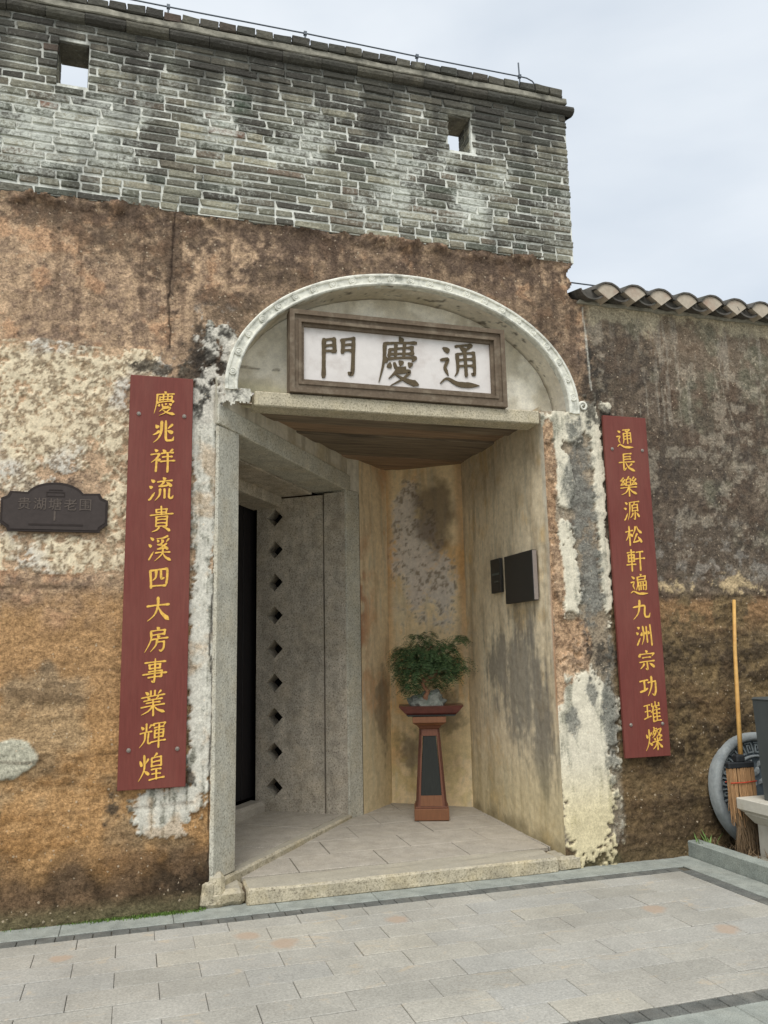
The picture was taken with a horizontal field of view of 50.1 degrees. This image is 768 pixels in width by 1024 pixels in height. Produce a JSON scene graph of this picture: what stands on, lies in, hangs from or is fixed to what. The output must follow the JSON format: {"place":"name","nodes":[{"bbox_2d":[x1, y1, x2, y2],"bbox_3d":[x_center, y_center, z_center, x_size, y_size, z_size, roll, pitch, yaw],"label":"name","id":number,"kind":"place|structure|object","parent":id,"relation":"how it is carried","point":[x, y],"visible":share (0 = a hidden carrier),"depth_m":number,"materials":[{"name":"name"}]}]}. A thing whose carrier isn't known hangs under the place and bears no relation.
{"place":"outdoors","nodes":[
{"label":"outdoors","id":0,"kind":"place"},
{"bbox_2d":[132,0,534,84],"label":"lightning conductor","id":1,"kind":"object","parent":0,"point":[305,34],"visible":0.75,"depth_m":6.39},
{"bbox_2d":[0,856,767,1023],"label":"pavement","id":2,"kind":"structure","parent":0,"point":[680,940],"depth_m":4.20,"materials":[{"name":"stone"}]},
{"bbox_2d":[1,907,205,932],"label":"moss strip","id":3,"kind":"object","parent":2,"relation":"on","point":[134,917],"visible":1,"depth_m":4.92,"materials":[{"name":"green plant"}]},
{"bbox_2d":[0,188,767,930],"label":"village wall","id":4,"kind":"structure","parent":2,"relation":"on","point":[340,548],"depth_m":6.22,"materials":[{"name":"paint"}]},
{"bbox_2d":[0,482,107,532],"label":"address plaque","id":5,"kind":"object","parent":4,"relation":"attached to","point":[54,507],"visible":1,"depth_m":5.18,"materials":[{"name":"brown metal"}]},
{"bbox_2d":[117,375,192,790],"bbox_3d":[-1.458,0.401,5.284,0.406,2.645,0.038,2,-10,-17],"label":"couplet board","id":6,"kind":"object","parent":4,"relation":"attached to","point":[153,705],"visible":1,"depth_m":5.26,"materials":[{"name":"red paint"}]},
{"bbox_2d":[0,0,573,264],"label":"brick parapet","id":7,"kind":"structure","parent":4,"relation":"on","point":[188,115],"depth_m":6.07,"materials":[{"name":"grey brick"}]},
{"bbox_2d":[287,308,507,408],"bbox_3d":[0.117,-1.115,6.102,1.671,0.616,0.121,2,-10,-17],"label":"name board","id":8,"kind":"object","parent":4,"relation":"attached to","point":[352,356],"visible":1,"depth_m":6.07,"materials":[{"name":"white wood"},{"name":"white painted panel"},{"name":"dark bronze"}]},
{"bbox_2d":[412,716,448,820],"bbox_3d":[0.402,2.209,7.147,0.294,0.852,0.294,-1,-10,2],"label":"plant stand","id":9,"kind":"object","parent":4,"relation":"on","point":[430,803],"visible":0.98,"depth_m":7.03,"materials":[{"name":"brown wood"}]},
{"bbox_2d":[386,631,477,716],"bbox_3d":[0.413,1.422,7.273,0.844,0.736,0.532,-1,-10,2],"label":"bonsai","id":10,"kind":"object","parent":9,"relation":"on","point":[426,702],"visible":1,"depth_m":7.19,"materials":[{"name":"plant"}]},
{"bbox_2d":[490,558,503,593],"bbox_3d":[0.968,0.549,7.052,0.028,0.290,0.205,2,-10,-16],"label":"plaque","id":11,"kind":"object","parent":4,"relation":"attached to","point":[496,567],"visible":1,"depth_m":7.02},
{"bbox_2d":[504,549,538,603],"bbox_3d":[1.093,0.524,6.559,0.043,0.390,0.530,2,-10,-16],"label":"plaque","id":12,"kind":"object","parent":4,"relation":"attached to","point":[521,578],"visible":1,"depth_m":6.49,"materials":[{"name":"metal"}]},
{"bbox_2d":[601,415,670,758],"bbox_3d":[1.929,0.530,6.303,0.387,2.606,0.038,2,-10,-17],"label":"couplet board","id":13,"kind":"object","parent":4,"relation":"attached to","point":[643,701],"visible":1,"depth_m":6.28,"materials":[{"name":"red paint"}]},
{"bbox_2d":[567,282,767,325],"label":"tile coping","id":14,"kind":"object","parent":4,"relation":"on","point":[655,301],"visible":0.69,"depth_m":6.78,"materials":[{"name":"grey tile"}]},
{"bbox_2d":[571,282,672,295],"bbox_3d":[3.740,-1.740,7.431,4.650,0.188,0.024,2,-10,-17],"label":"lightning conductor","id":15,"kind":"object","parent":14,"relation":"on","point":[588,284],"visible":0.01,"depth_m":6.81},
{"bbox_2d":[688,839,767,884],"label":"kerb","id":16,"kind":"structure","parent":2,"relation":"on","point":[751,867],"depth_m":5.70,"materials":[{"name":"stone"}]},
{"bbox_2d":[61,0,767,303],"label":"sky","id":17,"kind":"structure","parent":0,"point":[667,129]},
{"bbox_2d":[721,845,760,856],"bbox_3d":[4.354,2.328,5.244,3.300,0.076,3.100,2,-10,-17],"label":"soil bed","id":18,"kind":"object","parent":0,"point":[733,848],"visible":0.09,"depth_m":6.10,"materials":[{"name":"brown soil"}]},
{"bbox_2d":[694,829,721,844],"bbox_3d":[2.364,2.431,6.078,0.230,0.170,0.158,2,-10,-17],"label":"weed tuft","id":19,"kind":"object","parent":18,"relation":"on","point":[705,838],"visible":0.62,"depth_m":6.07,"materials":[{"name":"green plant"}]},
{"bbox_2d":[708,732,763,845],"bbox_3d":[2.877,2.128,6.281,0.860,0.860,0.089,2,-19,-17],"label":"carved stone disc","id":20,"kind":"object","parent":18,"relation":"on","point":[717,784],"visible":0.44,"depth_m":6.23,"materials":[{"name":"grey stone"}]},
{"bbox_2d":[712,837,767,858],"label":"leaf litter","id":21,"kind":"object","parent":18,"relation":"on","point":[747,852],"visible":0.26,"depth_m":5.88,"materials":[{"name":"brown plant"}]},
{"bbox_2d":[725,600,759,855],"bbox_3d":[2.705,1.577,6.147,0.232,1.863,0.538,-10,-13,43],"label":"broom","id":22,"kind":"object","parent":18,"relation":"on","point":[740,776],"visible":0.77,"depth_m":5.99,"materials":[{"name":"brown wood"}]},
{"bbox_2d":[736,795,767,861],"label":"stone pedestal","id":23,"kind":"object","parent":18,"relation":"on","point":[754,809],"visible":0.71,"depth_m":5.81,"materials":[{"name":"grey stone"}]},
{"bbox_2d":[751,697,767,799],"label":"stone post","id":24,"kind":"object","parent":23,"relation":"on","point":[760,706],"visible":1,"depth_m":5.84,"materials":[{"name":"grey stone"}]}
]}

